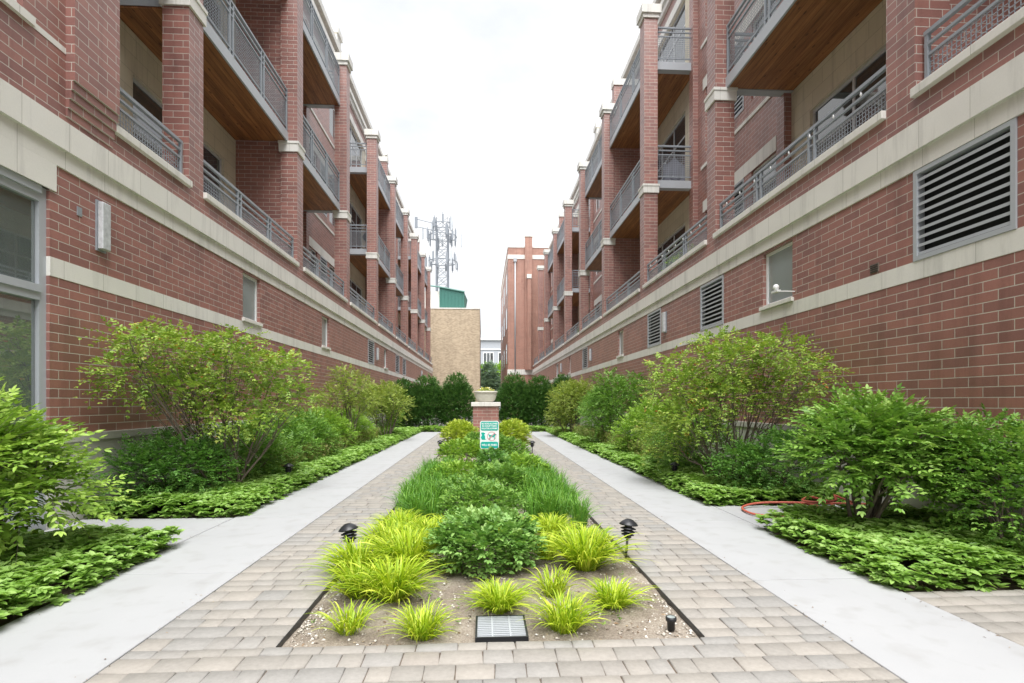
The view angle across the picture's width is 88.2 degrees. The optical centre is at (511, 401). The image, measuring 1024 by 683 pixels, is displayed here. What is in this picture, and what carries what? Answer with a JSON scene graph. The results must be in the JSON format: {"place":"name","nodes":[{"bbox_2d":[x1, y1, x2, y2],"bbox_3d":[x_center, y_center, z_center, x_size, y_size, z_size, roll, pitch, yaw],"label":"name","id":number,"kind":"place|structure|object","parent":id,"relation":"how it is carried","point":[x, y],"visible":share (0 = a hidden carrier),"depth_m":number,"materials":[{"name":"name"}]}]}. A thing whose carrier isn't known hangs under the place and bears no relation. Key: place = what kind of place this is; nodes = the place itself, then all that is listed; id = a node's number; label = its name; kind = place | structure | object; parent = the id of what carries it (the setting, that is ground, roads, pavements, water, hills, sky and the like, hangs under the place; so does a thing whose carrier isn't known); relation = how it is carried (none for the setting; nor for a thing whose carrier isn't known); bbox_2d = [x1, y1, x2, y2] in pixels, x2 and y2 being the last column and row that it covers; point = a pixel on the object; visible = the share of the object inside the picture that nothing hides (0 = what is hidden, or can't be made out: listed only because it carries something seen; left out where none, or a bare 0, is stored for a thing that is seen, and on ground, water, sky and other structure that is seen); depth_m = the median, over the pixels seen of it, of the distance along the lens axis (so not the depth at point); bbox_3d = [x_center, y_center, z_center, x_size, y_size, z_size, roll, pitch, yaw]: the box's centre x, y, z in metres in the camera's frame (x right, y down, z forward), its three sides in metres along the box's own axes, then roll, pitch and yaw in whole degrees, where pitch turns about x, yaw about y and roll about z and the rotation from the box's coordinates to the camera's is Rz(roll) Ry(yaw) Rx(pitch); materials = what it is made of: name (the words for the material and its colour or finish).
{"place":"outdoors","nodes":[
{"label":"outdoors","id":0,"kind":"place"},
{"bbox_2d":[44,518,232,552],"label":"path","id":1,"kind":"structure","parent":0,"point":[193,527],"depth_m":5.82,"materials":[{"name":"concrete"}]},
{"bbox_2d":[0,432,439,682],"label":"sidewalk","id":2,"kind":"structure","parent":0,"point":[79,638],"depth_m":3.78,"materials":[{"name":"concrete"}]},
{"bbox_2d":[302,553,410,599],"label":"golden grass","id":3,"kind":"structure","parent":0,"point":[357,594],"depth_m":3.67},
{"bbox_2d":[328,551,453,608],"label":"golden grass","id":4,"kind":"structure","parent":0,"point":[400,587],"depth_m":3.60,"materials":[{"name":"plant"}]},
{"bbox_2d":[354,517,431,556],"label":"golden grass","id":5,"kind":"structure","parent":0,"point":[382,530],"depth_m":4.71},
{"bbox_2d":[365,506,435,529],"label":"golden grass","id":6,"kind":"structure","parent":0,"point":[392,514],"depth_m":5.46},
{"bbox_2d":[342,523,460,568],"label":"golden grass","id":7,"kind":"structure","parent":0,"point":[416,544],"depth_m":4.21,"materials":[{"name":"plant"}]},
{"bbox_2d":[368,511,438,532],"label":"golden grass","id":8,"kind":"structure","parent":0,"point":[404,516],"depth_m":5.10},
{"bbox_2d":[377,595,466,641],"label":"golden grass","id":9,"kind":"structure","parent":0,"point":[422,627],"depth_m":3.07,"materials":[{"name":"plant"}]},
{"bbox_2d":[398,514,445,547],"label":"golden grass","id":10,"kind":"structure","parent":0,"point":[431,525],"depth_m":4.98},
{"bbox_2d":[384,453,460,518],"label":"green grass","id":11,"kind":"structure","parent":0,"point":[419,494],"depth_m":6.36,"materials":[{"name":"plant"}]},
{"bbox_2d":[421,415,552,430],"bbox_3d":[-2.347,1.435,42.736,18.000,0.069,34.400,0,0,-3],"label":"court","id":12,"kind":"object","parent":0,"point":[472,424],"depth_m":34.38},
{"bbox_2d":[321,0,652,337],"label":"sky","id":13,"kind":"structure","parent":0,"point":[485,113],"materials":[{"name":"white"}]},
{"bbox_2d":[282,438,698,647],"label":"bed soil","id":14,"kind":"structure","parent":0,"point":[637,615],"depth_m":3.46,"materials":[{"name":"soil"}]},
{"bbox_2d":[304,598,390,635],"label":"golden grass","id":15,"kind":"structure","parent":14,"relation":"on","point":[352,625],"depth_m":3.16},
{"bbox_2d":[338,523,357,542],"bbox_3d":[-1.343,1.182,4.399,0.164,0.342,0.164,-10,-2,-20],"label":"path light","id":16,"kind":"object","parent":14,"relation":"on","point":[347,529],"visible":0.84,"depth_m":4.37,"materials":[{"name":"black plastic"}]},
{"bbox_2d":[292,535,413,575],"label":"golden grass","id":17,"kind":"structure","parent":14,"relation":"on","point":[342,555],"depth_m":4.10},
{"bbox_2d":[429,458,484,484],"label":"leafy shrub","id":18,"kind":"object","parent":14,"relation":"on","point":[461,465],"visible":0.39,"depth_m":7.88,"materials":[{"name":"green plant"}]},
{"bbox_2d":[437,419,479,447],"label":"leafy shrub","id":19,"kind":"object","parent":14,"relation":"on","point":[455,425],"visible":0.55,"depth_m":14.16,"materials":[{"name":"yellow plant"}]},
{"bbox_2d":[434,436,487,464],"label":"leafy shrub","id":20,"kind":"object","parent":14,"relation":"on","point":[465,444],"visible":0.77,"depth_m":10.92,"materials":[{"name":"green plant"}]},
{"bbox_2d":[430,472,497,515],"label":"leafy shrub","id":21,"kind":"object","parent":14,"relation":"on","point":[454,478],"visible":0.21,"depth_m":6.47,"materials":[{"name":"green plant"}]},
{"bbox_2d":[311,559,635,633],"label":"weeds","id":22,"kind":"object","parent":14,"relation":"on","point":[620,618],"visible":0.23,"depth_m":3.55,"materials":[{"name":"green plant"}]},
{"bbox_2d":[435,476,528,517],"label":"leafy shrub","id":23,"kind":"object","parent":14,"relation":"on","point":[490,490],"visible":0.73,"depth_m":5.56,"materials":[{"name":"green plant"}]},
{"bbox_2d":[423,502,548,578],"bbox_3d":[-0.201,1.103,4.303,1.040,0.539,0.938,0,0,-3],"label":"leafy shrub","id":24,"kind":"object","parent":14,"relation":"on","point":[464,529],"visible":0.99,"depth_m":4.09,"materials":[{"name":"green plant"}]},
{"bbox_2d":[464,431,508,448],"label":"leafy shrub","id":25,"kind":"object","parent":14,"relation":"on","point":[473,435],"visible":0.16,"depth_m":13.06,"materials":[{"name":"green plant"}]},
{"bbox_2d":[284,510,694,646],"bbox_3d":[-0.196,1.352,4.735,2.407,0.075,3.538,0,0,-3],"label":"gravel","id":26,"kind":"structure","parent":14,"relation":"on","point":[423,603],"depth_m":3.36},
{"bbox_2d":[480,421,498,463],"bbox_3d":[-0.363,0.828,8.508,0.304,1.045,0.024,0,0,-3],"label":"sign","id":27,"kind":"object","parent":14,"relation":"on","point":[489,433],"visible":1,"depth_m":8.50,"materials":[{"name":"white paint"}]},
{"bbox_2d":[472,446,515,477],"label":"leafy shrub","id":28,"kind":"object","parent":14,"relation":"on","point":[491,452],"visible":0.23,"depth_m":8.06,"materials":[{"name":"green plant"}]},
{"bbox_2d":[466,460,532,498],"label":"leafy shrub","id":29,"kind":"object","parent":14,"relation":"on","point":[508,471],"visible":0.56,"depth_m":7.06,"materials":[{"name":"green plant"}]},
{"bbox_2d":[475,615,528,643],"bbox_3d":[-0.066,1.373,3.179,0.307,0.054,0.315,0,0,-3],"label":"solar panel","id":30,"kind":"object","parent":14,"relation":"on","point":[501,628],"visible":0.94,"depth_m":3.14,"materials":[{"name":"glass"}]},
{"bbox_2d":[493,435,530,462],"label":"leafy shrub","id":31,"kind":"object","parent":14,"relation":"on","point":[505,443],"visible":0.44,"depth_m":11.23,"materials":[{"name":"green plant"}]},
{"bbox_2d":[499,418,532,450],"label":"leafy shrub","id":32,"kind":"object","parent":14,"relation":"on","point":[508,424],"visible":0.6,"depth_m":14.02,"materials":[{"name":"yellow plant"}]},
{"bbox_2d":[498,451,550,474],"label":"leafy shrub","id":33,"kind":"object","parent":14,"relation":"on","point":[525,460],"visible":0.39,"depth_m":8.48,"materials":[{"name":"green plant"}]},
{"bbox_2d":[619,518,637,558],"bbox_3d":[0.995,1.180,4.554,0.164,0.342,0.164,3,-5,30],"label":"path light","id":34,"kind":"object","parent":14,"relation":"on","point":[628,526],"visible":0.91,"depth_m":4.53,"materials":[{"name":"black plastic"}]},
{"bbox_2d":[665,615,676,630],"bbox_3d":[0.957,1.328,3.177,0.066,0.084,0.066,0,0,-3],"label":"spotlight","id":35,"kind":"object","parent":14,"relation":"on","point":[671,620],"visible":1,"depth_m":3.16,"materials":[{"name":"black plastic"}]},
{"bbox_2d":[446,574,546,615],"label":"golden grass","id":36,"kind":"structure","parent":0,"point":[498,599],"depth_m":3.42,"materials":[{"name":"plant"}]},
{"bbox_2d":[0,431,1022,626],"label":"bed soil","id":37,"kind":"structure","parent":0,"point":[68,590],"depth_m":4.42,"materials":[{"name":"soil"}]},
{"bbox_2d":[0,376,139,565],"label":"burning bush","id":38,"kind":"object","parent":37,"relation":"on","point":[27,450],"visible":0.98,"depth_m":4.03,"materials":[{"name":"green plant"}]},
{"bbox_2d":[0,523,185,618],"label":"groundcover","id":39,"kind":"object","parent":37,"relation":"on","point":[49,549],"visible":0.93,"depth_m":3.99,"materials":[{"name":"green plant"}]},
{"bbox_2d":[91,424,248,513],"bbox_3d":[-4.271,0.827,6.854,1.461,1.100,1.784,0,0,-3],"label":"leafy shrub","id":40,"kind":"object","parent":37,"relation":"on","point":[149,451],"visible":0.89,"depth_m":6.70,"materials":[{"name":"green plant"}]},
{"bbox_2d":[73,315,333,484],"bbox_3d":[-4.183,0.120,7.329,2.039,2.529,3.225,0,0,37],"label":"serviceberry tree","id":41,"kind":"object","parent":37,"relation":"on","point":[213,383],"visible":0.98,"depth_m":7.04,"materials":[{"name":"green plant"}]},
{"bbox_2d":[189,421,304,478],"bbox_3d":[-4.310,0.831,8.703,1.586,1.093,1.935,0,0,-3],"label":"leafy shrub","id":42,"kind":"object","parent":37,"relation":"on","point":[243,452],"visible":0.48,"depth_m":8.57,"materials":[{"name":"green plant"}]},
{"bbox_2d":[87,426,421,518],"bbox_3d":[-4.529,1.230,14.957,2.011,0.345,17.839,0,0,-3],"label":"groundcover","id":43,"kind":"object","parent":37,"relation":"on","point":[260,486],"visible":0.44,"depth_m":7.06,"materials":[{"name":"green plant"}]},
{"bbox_2d":[257,427,381,468],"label":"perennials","id":44,"kind":"object","parent":43,"relation":"on","point":[360,438],"visible":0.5,"depth_m":11.45,"materials":[{"name":"green plant"}]},
{"bbox_2d":[235,411,324,474],"bbox_3d":[-4.463,0.746,10.026,1.493,1.261,2.117,0,0,18],"label":"leafy shrub","id":45,"kind":"object","parent":37,"relation":"on","point":[298,429],"visible":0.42,"depth_m":10.04,"materials":[{"name":"green plant"}]},
{"bbox_2d":[279,406,344,455],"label":"leafy shrub","id":46,"kind":"object","parent":37,"relation":"on","point":[320,428],"visible":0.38,"depth_m":11.54,"materials":[{"name":"green plant"}]},
{"bbox_2d":[303,404,361,447],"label":"leafy shrub","id":47,"kind":"object","parent":37,"relation":"on","point":[341,422],"visible":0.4,"depth_m":13.12,"materials":[{"name":"green plant"}]},
{"bbox_2d":[306,363,386,445],"bbox_3d":[-4.340,0.147,14.069,1.493,2.459,2.134,0,0,45],"label":"tree","id":48,"kind":"object","parent":37,"relation":"on","point":[352,396],"visible":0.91,"depth_m":13.99,"materials":[{"name":"green plant"}]},
{"bbox_2d":[324,405,377,440],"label":"leafy shrub","id":49,"kind":"object","parent":37,"relation":"on","point":[360,420],"visible":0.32,"depth_m":15.42,"materials":[{"name":"green plant"}]},
{"bbox_2d":[360,389,403,433],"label":"leafy shrub","id":50,"kind":"object","parent":37,"relation":"on","point":[380,423],"visible":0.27,"depth_m":18.98,"materials":[{"name":"green plant"}]},
{"bbox_2d":[349,379,415,434],"bbox_3d":[-4.425,0.296,18.047,1.854,2.165,2.500,0,0,37],"label":"tree","id":51,"kind":"object","parent":37,"relation":"on","point":[388,392],"visible":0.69,"depth_m":18.03,"materials":[{"name":"green plant"}]},
{"bbox_2d":[386,377,423,427],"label":"yew bush","id":52,"kind":"object","parent":37,"relation":"on","point":[406,384],"visible":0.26,"depth_m":25.19,"materials":[{"name":"green plant"}]},
{"bbox_2d":[405,373,447,430],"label":"yew bush","id":53,"kind":"object","parent":37,"relation":"on","point":[428,394],"visible":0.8,"depth_m":24.95,"materials":[{"name":"green plant"}]},
{"bbox_2d":[435,371,476,425],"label":"yew bush","id":54,"kind":"object","parent":37,"relation":"on","point":[459,393],"visible":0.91,"depth_m":24.90,"materials":[{"name":"green plant"}]},
{"bbox_2d":[419,425,546,431],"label":"groundcover","id":55,"kind":"object","parent":37,"relation":"on","point":[434,428],"visible":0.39,"depth_m":24.11,"materials":[{"name":"green plant"}]},
{"bbox_2d":[495,371,533,424],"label":"yew bush","id":56,"kind":"object","parent":37,"relation":"on","point":[510,394],"visible":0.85,"depth_m":25.05,"materials":[{"name":"green plant"}]},
{"bbox_2d":[520,374,559,426],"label":"yew bush","id":57,"kind":"object","parent":37,"relation":"on","point":[539,392],"visible":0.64,"depth_m":25.26,"materials":[{"name":"green plant"}]},
{"bbox_2d":[546,374,579,426],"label":"yew bush","id":58,"kind":"object","parent":37,"relation":"on","point":[559,378],"visible":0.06,"depth_m":26.13,"materials":[{"name":"green plant"}]},
{"bbox_2d":[543,375,594,431],"bbox_3d":[2.286,0.159,20.391,2.127,2.445,2.283,0,0,-3],"label":"tree","id":59,"kind":"object","parent":37,"relation":"on","point":[572,388],"visible":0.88,"depth_m":20.13,"materials":[{"name":"green plant"}]},
{"bbox_2d":[577,386,625,430],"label":"leafy shrub","id":60,"kind":"object","parent":37,"relation":"on","point":[597,409],"visible":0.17,"depth_m":17.65,"materials":[{"name":"green plant"}]},
{"bbox_2d":[573,367,657,441],"bbox_3d":[2.882,0.170,14.945,2.156,2.419,2.296,0,0,-3],"label":"tree","id":61,"kind":"object","parent":37,"relation":"on","point":[607,392],"visible":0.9,"depth_m":14.72,"materials":[{"name":"green plant"}]},
{"bbox_2d":[571,424,684,461],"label":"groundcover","id":62,"kind":"object","parent":37,"relation":"on","point":[602,437],"visible":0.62,"depth_m":13.81,"materials":[{"name":"green plant"}]},
{"bbox_2d":[607,395,694,451],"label":"leafy shrub","id":63,"kind":"object","parent":37,"relation":"on","point":[632,415],"visible":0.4,"depth_m":12.10,"materials":[{"name":"green plant"}]},
{"bbox_2d":[642,412,742,468],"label":"leafy shrub","id":64,"kind":"object","parent":37,"relation":"on","point":[696,458],"visible":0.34,"depth_m":9.44,"materials":[{"name":"green plant"}]},
{"bbox_2d":[545,426,845,505],"bbox_3d":[2.990,1.232,15.536,2.084,0.350,17.486,0,0,-3],"label":"groundcover","id":65,"kind":"object","parent":37,"relation":"on","point":[701,484],"visible":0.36,"depth_m":7.99,"materials":[{"name":"green plant"}]},
{"bbox_2d":[629,322,854,478],"bbox_3d":[3.255,0.071,8.032,3.321,2.630,1.851,0,0,33],"label":"serviceberry tree","id":66,"kind":"object","parent":37,"relation":"on","point":[720,385],"visible":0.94,"depth_m":7.81,"materials":[{"name":"green plant"}]},
{"bbox_2d":[701,423,829,500],"bbox_3d":[3.545,0.828,7.374,1.679,1.099,1.252,0,0,-3],"label":"leafy shrub","id":67,"kind":"object","parent":37,"relation":"on","point":[747,454],"visible":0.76,"depth_m":7.23,"materials":[{"name":"green plant"}]},
{"bbox_2d":[754,503,1023,592],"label":"groundcover","id":68,"kind":"object","parent":37,"relation":"on","point":[884,534],"visible":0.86,"depth_m":4.34,"materials":[{"name":"green plant"}]},
{"bbox_2d":[769,381,1014,526],"bbox_3d":[3.540,0.579,5.215,1.998,1.602,1.925,0,0,-3],"label":"burning bush","id":69,"kind":"object","parent":37,"relation":"on","point":[883,438],"visible":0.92,"depth_m":4.89,"materials":[{"name":"green plant"}]},
{"bbox_2d":[907,403,1023,569],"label":"leafy shrub","id":70,"kind":"object","parent":37,"relation":"on","point":[1013,428],"visible":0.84,"depth_m":4.39,"materials":[{"name":"green plant"}]},
{"bbox_2d":[160,474,872,682],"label":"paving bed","id":71,"kind":"object","parent":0,"point":[512,653],"visible":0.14,"depth_m":2.74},
{"bbox_2d":[529,528,574,560],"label":"golden grass","id":72,"kind":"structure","parent":0,"point":[552,554],"depth_m":4.50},
{"bbox_2d":[500,452,604,529],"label":"green grass","id":73,"kind":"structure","parent":0,"point":[548,493],"depth_m":6.11,"materials":[{"name":"plant"}]},
{"bbox_2d":[523,511,583,539],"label":"golden grass","id":74,"kind":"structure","parent":0,"point":[553,520],"depth_m":5.15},
{"bbox_2d":[85,432,1023,682],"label":"paving","id":75,"kind":"structure","parent":0,"point":[196,643],"depth_m":3.00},
{"bbox_2d":[518,564,590,598],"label":"golden grass","id":76,"kind":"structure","parent":0,"point":[558,583],"depth_m":3.71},
{"bbox_2d":[517,588,616,634],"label":"golden grass","id":77,"kind":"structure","parent":0,"point":[566,619],"depth_m":3.16,"materials":[{"name":"plant"}]},
{"bbox_2d":[535,521,658,571],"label":"golden grass","id":78,"kind":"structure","parent":0,"point":[591,553],"depth_m":4.27,"materials":[{"name":"plant"}]},
{"bbox_2d":[570,574,663,611],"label":"golden grass","id":79,"kind":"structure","parent":0,"point":[618,597],"depth_m":3.52,"materials":[{"name":"plant"}]},
{"bbox_2d":[530,432,1023,682],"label":"sidewalk","id":80,"kind":"structure","parent":0,"point":[908,639],"depth_m":3.65,"materials":[{"name":"concrete"}]},
{"bbox_2d":[714,504,843,531],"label":"path","id":81,"kind":"structure","parent":0,"point":[738,512],"depth_m":6.51,"materials":[{"name":"concrete"}]},
{"bbox_2d":[741,494,865,516],"bbox_3d":[3.550,1.223,6.442,1.447,0.231,0.686,0,0,1],"label":"garden hose","id":82,"kind":"object","parent":81,"relation":"on","point":[808,502],"visible":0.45,"depth_m":6.41,"materials":[{"name":"rubber"}]},
{"bbox_3d":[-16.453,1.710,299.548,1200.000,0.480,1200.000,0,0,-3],"label":"ground","id":83,"kind":"structure","parent":0,"visible":0},
{"bbox_2d":[0,0,432,531],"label":"brick building","id":84,"kind":"structure","parent":83,"relation":"on","point":[198,166],"depth_m":8.72,"materials":[{"name":"brick"}]},
{"bbox_2d":[133,78,221,203],"bbox_3d":[-6.883,-4.505,10.994,0.040,2.610,3.300,0,0,-3],"label":"window","id":85,"kind":"structure","parent":84,"relation":"in","point":[141,95],"depth_m":10.10,"materials":[{"name":"glass"}]},
{"bbox_2d":[203,0,221,39],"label":"window","id":86,"kind":"structure","parent":84,"relation":"in","point":[203,0],"depth_m":12.36,"materials":[{"name":"glass"}]},
{"bbox_2d":[242,273,262,326],"bbox_3d":[-5.277,-2.058,10.652,0.150,0.971,0.870,0,0,-3],"label":"window","id":87,"kind":"structure","parent":84,"relation":"in","point":[249,283],"depth_m":10.74,"materials":[{"name":"glass"}]},
{"bbox_2d":[321,316,330,349],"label":"window","id":88,"kind":"structure","parent":84,"relation":"in","point":[324,320],"depth_m":15.83,"materials":[{"name":"white paint"}]},
{"bbox_2d":[329,109,333,138],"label":"window","id":89,"kind":"structure","parent":84,"relation":"in","point":[331,111],"depth_m":21.90,"materials":[{"name":"glass"}]},
{"bbox_2d":[350,279,361,309],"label":"window","id":90,"kind":"structure","parent":84,"relation":"in","point":[352,284],"depth_m":26.02,"materials":[{"name":"glass"}]},
{"bbox_2d":[350,203,361,248],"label":"window","id":91,"kind":"structure","parent":84,"relation":"in","point":[355,219],"depth_m":26.02,"materials":[{"name":"glass"}]},
{"bbox_2d":[350,126,361,166],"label":"window","id":92,"kind":"structure","parent":84,"relation":"in","point":[353,139],"depth_m":25.82,"materials":[{"name":"glass"}]},
{"bbox_2d":[415,214,461,290],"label":"cell tower","id":93,"kind":"structure","parent":83,"relation":"on","point":[430,237],"depth_m":76.74,"materials":[{"name":"metal"}]},
{"bbox_2d":[431,285,480,410],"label":"tan brick building","id":94,"kind":"structure","parent":83,"relation":"on","point":[455,334],"depth_m":54.80,"materials":[{"name":"brick"}]},
{"bbox_2d":[471,402,500,431],"bbox_3d":[-0.842,0.728,16.979,0.920,1.445,0.920,0,0,-3],"label":"brick pedestal","id":95,"kind":"object","parent":83,"relation":"on","point":[485,411],"visible":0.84,"depth_m":16.57,"materials":[{"name":"brick"}]},
{"bbox_2d":[474,391,497,401],"bbox_3d":[-0.842,-0.172,16.979,0.760,0.355,0.760,0,0,-3],"label":"urn planter","id":96,"kind":"object","parent":95,"relation":"on","point":[485,396],"visible":0.87,"depth_m":16.71,"materials":[{"name":"stone"}]},
{"bbox_2d":[276,450,704,646],"bbox_3d":[-0.579,1.399,11.774,2.413,0.103,17.625,0,0,-3],"label":"bed edging","id":97,"kind":"object","parent":83,"relation":"on","point":[683,617],"visible":0.14,"depth_m":3.51,"materials":[{"name":"black plastic"}]},
{"bbox_2d":[481,333,500,407],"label":"grey building","id":98,"kind":"structure","parent":83,"relation":"on","point":[490,348],"depth_m":114.88,"materials":[{"name":"white paint"}]},
{"bbox_2d":[481,359,500,401],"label":"spruce tree","id":99,"kind":"object","parent":83,"relation":"on","point":[491,377],"visible":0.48,"depth_m":80.87,"materials":[{"name":"green plant"}]},
{"bbox_2d":[500,0,1023,536],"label":"brick building","id":100,"kind":"structure","parent":83,"relation":"on","point":[872,236],"depth_m":8.85,"materials":[{"name":"brick"}]},
{"bbox_2d":[658,224,684,273],"bbox_3d":[5.566,-4.505,18.817,0.040,2.610,3.574,0,0,-3],"label":"window","id":101,"kind":"structure","parent":100,"relation":"in","point":[680,231],"depth_m":18.46,"materials":[{"name":"glass"}]},
{"bbox_2d":[658,114,684,179],"bbox_3d":[5.566,-8.115,18.817,0.040,2.610,3.574,0,0,-3],"label":"window","id":102,"kind":"structure","parent":100,"relation":"in","point":[677,136],"depth_m":18.11,"materials":[{"name":"glass"}]},
{"bbox_2d":[658,3,684,61],"bbox_3d":[5.566,-11.725,18.817,0.040,2.610,3.574,0,0,-3],"label":"window","id":103,"kind":"structure","parent":100,"relation":"in","point":[680,21],"depth_m":17.93,"materials":[{"name":"glass"}]},
{"bbox_2d":[661,159,684,180],"bbox_3d":[5.135,-7.254,17.003,0.680,0.987,0.548,0,0,-3],"label":"patio chair","id":104,"kind":"object","parent":100,"relation":"on","point":[672,167],"visible":0.58,"depth_m":16.78,"materials":[{"name":"grey fabric"}]},
{"bbox_2d":[754,153,775,202],"bbox_3d":[5.925,-4.650,12.293,0.040,1.900,1.100,0,0,-3],"label":"window","id":105,"kind":"structure","parent":100,"relation":"in","point":[774,155],"depth_m":12.26,"materials":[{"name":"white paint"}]},
{"bbox_2d":[759,242,793,310],"bbox_3d":[4.385,-2.058,8.694,0.150,0.971,0.960,0,0,-3],"label":"window","id":106,"kind":"structure","parent":100,"relation":"in","point":[778,262],"depth_m":8.73,"materials":[{"name":"glass"}]},
{"bbox_2d":[722,77,875,204],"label":"string lights","id":107,"kind":"object","parent":100,"relation":"attached to","point":[809,135],"visible":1,"depth_m":7.95,"materials":[{"name":"white plastic"}]},
{"bbox_2d":[813,47,885,155],"bbox_3d":[6.116,-4.505,8.810,0.040,2.610,3.456,0,0,-3],"label":"window","id":108,"kind":"structure","parent":100,"relation":"in","point":[878,61],"depth_m":9.41,"materials":[{"name":"glass"}]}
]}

